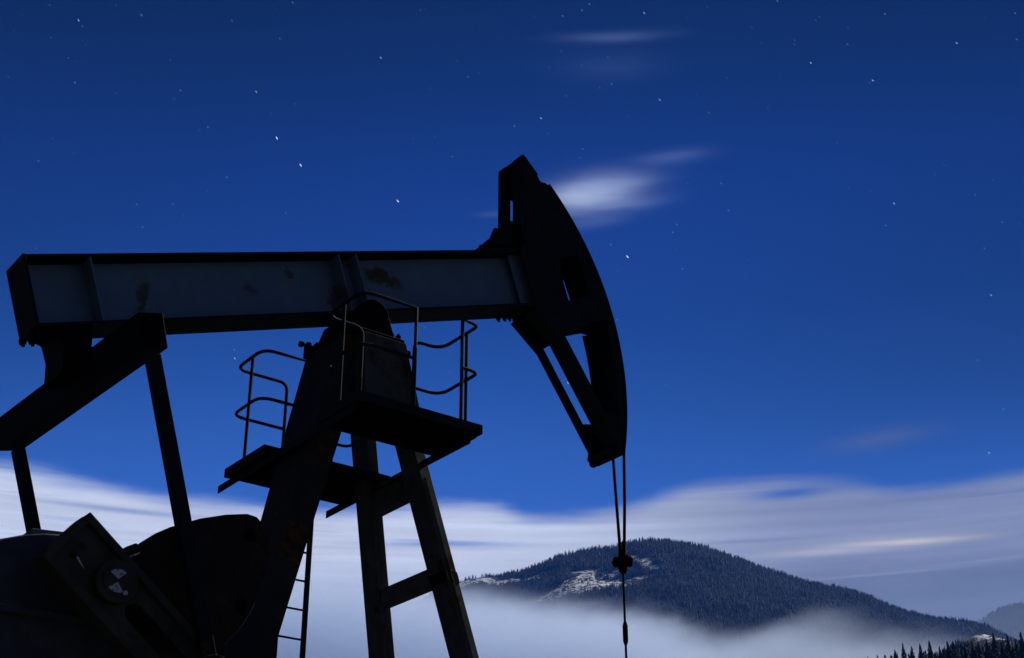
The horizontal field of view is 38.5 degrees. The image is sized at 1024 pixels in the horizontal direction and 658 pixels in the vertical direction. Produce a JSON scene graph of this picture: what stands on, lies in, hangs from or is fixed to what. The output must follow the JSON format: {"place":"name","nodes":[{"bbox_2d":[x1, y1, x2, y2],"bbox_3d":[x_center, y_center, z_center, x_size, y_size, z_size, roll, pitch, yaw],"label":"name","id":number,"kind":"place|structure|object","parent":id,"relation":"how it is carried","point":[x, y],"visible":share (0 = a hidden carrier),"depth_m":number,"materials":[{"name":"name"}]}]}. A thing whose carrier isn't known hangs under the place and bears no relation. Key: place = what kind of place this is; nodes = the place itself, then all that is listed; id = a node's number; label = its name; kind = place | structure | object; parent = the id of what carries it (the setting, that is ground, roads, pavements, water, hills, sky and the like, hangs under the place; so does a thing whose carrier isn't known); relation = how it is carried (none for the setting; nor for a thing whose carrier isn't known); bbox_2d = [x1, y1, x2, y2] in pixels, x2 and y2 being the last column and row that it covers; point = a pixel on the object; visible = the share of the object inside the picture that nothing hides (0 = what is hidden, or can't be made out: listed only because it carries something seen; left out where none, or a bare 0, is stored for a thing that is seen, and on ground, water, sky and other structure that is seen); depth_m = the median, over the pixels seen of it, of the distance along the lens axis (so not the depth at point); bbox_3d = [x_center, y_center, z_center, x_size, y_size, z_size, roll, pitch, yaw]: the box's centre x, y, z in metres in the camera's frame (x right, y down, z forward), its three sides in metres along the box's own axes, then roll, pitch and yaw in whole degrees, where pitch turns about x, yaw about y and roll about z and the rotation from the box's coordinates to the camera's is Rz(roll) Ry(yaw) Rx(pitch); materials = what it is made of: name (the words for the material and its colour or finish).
{"place":"outdoors","nodes":[
{"label":"outdoors","id":0,"kind":"place"},
{"bbox_2d":[0,154,632,657],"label":"pump jack","id":1,"kind":"object","parent":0,"point":[182,586],"visible":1,"depth_m":15.22,"materials":[{"name":"black paint"}]},
{"bbox_2d":[0,0,1023,657],"label":"sky","id":2,"kind":"structure","parent":0,"point":[906,504],"materials":[{"name":"blue"}]},
{"bbox_2d":[354,548,965,657],"bbox_3d":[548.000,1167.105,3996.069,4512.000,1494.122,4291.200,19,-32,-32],"label":"mountain","id":3,"kind":"structure","parent":0,"point":[584,576],"depth_m":4190.01,"materials":[{"name":"white snow"}]},
{"bbox_2d":[392,537,1018,657],"bbox_3d":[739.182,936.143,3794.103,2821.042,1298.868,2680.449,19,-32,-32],"label":"mountain forest","id":4,"kind":"object","parent":3,"relation":"on","point":[778,634],"visible":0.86,"depth_m":3949.11,"materials":[{"name":"green plant"}]},
{"bbox_2d":[960,635,1019,654],"bbox_3d":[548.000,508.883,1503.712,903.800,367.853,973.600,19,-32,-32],"label":"hill","id":5,"kind":"structure","parent":0,"point":[982,639],"depth_m":1496.36,"materials":[{"name":"white snow"}]},
{"bbox_2d":[933,634,1023,657],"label":"hill forest","id":6,"kind":"object","parent":5,"relation":"on","point":[959,645],"visible":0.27,"depth_m":1487.55,"materials":[{"name":"green plant"}]},
{"bbox_3d":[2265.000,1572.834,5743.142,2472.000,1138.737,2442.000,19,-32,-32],"label":"far mountain","id":7,"kind":"structure","parent":0,"visible":0},
{"bbox_2d":[978,602,1023,639],"bbox_3d":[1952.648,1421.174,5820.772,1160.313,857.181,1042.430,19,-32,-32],"label":"distant forest","id":8,"kind":"object","parent":7,"relation":"on","point":[1007,612],"visible":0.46,"depth_m":5968.47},
{"bbox_3d":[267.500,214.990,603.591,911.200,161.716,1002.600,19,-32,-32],"label":"hillside","id":9,"kind":"structure","parent":0,"visible":0},
{"bbox_2d":[901,643,906,657],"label":"spruce tree","id":10,"kind":"object","parent":9,"relation":"on","point":[903,653],"visible":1,"depth_m":692.19,"materials":[{"name":"green plant"}]},
{"bbox_2d":[918,642,924,657],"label":"spruce tree","id":11,"kind":"object","parent":9,"relation":"on","point":[921,654],"visible":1,"depth_m":668.84,"materials":[{"name":"green plant"}]},
{"bbox_2d":[927,641,933,657],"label":"spruce tree","id":12,"kind":"object","parent":9,"relation":"on","point":[930,654],"visible":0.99,"depth_m":683.26,"materials":[{"name":"green plant"}]},
{"bbox_2d":[945,641,951,657],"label":"spruce tree","id":13,"kind":"object","parent":9,"relation":"on","point":[948,650],"visible":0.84,"depth_m":689.31,"materials":[{"name":"green plant"}]},
{"bbox_2d":[970,640,974,657],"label":"spruce tree","id":14,"kind":"object","parent":9,"relation":"on","point":[972,655],"visible":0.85,"depth_m":683.58,"materials":[{"name":"green plant"}]},
{"bbox_2d":[977,642,984,657],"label":"spruce tree","id":15,"kind":"object","parent":9,"relation":"on","point":[980,649],"visible":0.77,"depth_m":676.52,"materials":[{"name":"green plant"}]},
{"bbox_2d":[985,640,989,657],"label":"spruce tree","id":16,"kind":"object","parent":9,"relation":"on","point":[987,646],"visible":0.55,"depth_m":686.76,"materials":[{"name":"green plant"}]},
{"bbox_2d":[992,631,1000,657],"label":"spruce tree","id":17,"kind":"object","parent":9,"relation":"on","point":[994,646],"visible":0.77,"depth_m":687.75,"materials":[{"name":"green plant"}]},
{"bbox_2d":[1000,641,1005,657],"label":"spruce tree","id":18,"kind":"object","parent":9,"relation":"on","point":[1001,654],"visible":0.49,"depth_m":669.61,"materials":[{"name":"green plant"}]},
{"bbox_2d":[1006,632,1009,652],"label":"spruce tree","id":19,"kind":"object","parent":9,"relation":"on","point":[1007,642],"visible":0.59,"depth_m":677.45,"materials":[{"name":"green plant"}]},
{"bbox_2d":[1006,646,1010,657],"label":"spruce tree","id":20,"kind":"object","parent":9,"relation":"on","point":[1008,653],"visible":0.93,"depth_m":663.68,"materials":[{"name":"green plant"}]},
{"bbox_2d":[1012,644,1017,657],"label":"spruce tree","id":21,"kind":"object","parent":9,"relation":"on","point":[1013,653],"visible":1,"depth_m":649.52,"materials":[{"name":"green plant"}]},
{"bbox_2d":[1014,639,1019,657],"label":"spruce tree","id":22,"kind":"object","parent":9,"relation":"on","point":[1016,651],"visible":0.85,"depth_m":677.89,"materials":[{"name":"green plant"}]},
{"bbox_2d":[1019,632,1023,653],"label":"spruce tree","id":23,"kind":"object","parent":9,"relation":"on","point":[1021,645],"visible":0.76,"depth_m":699.68,"materials":[{"name":"green plant"}]}
]}

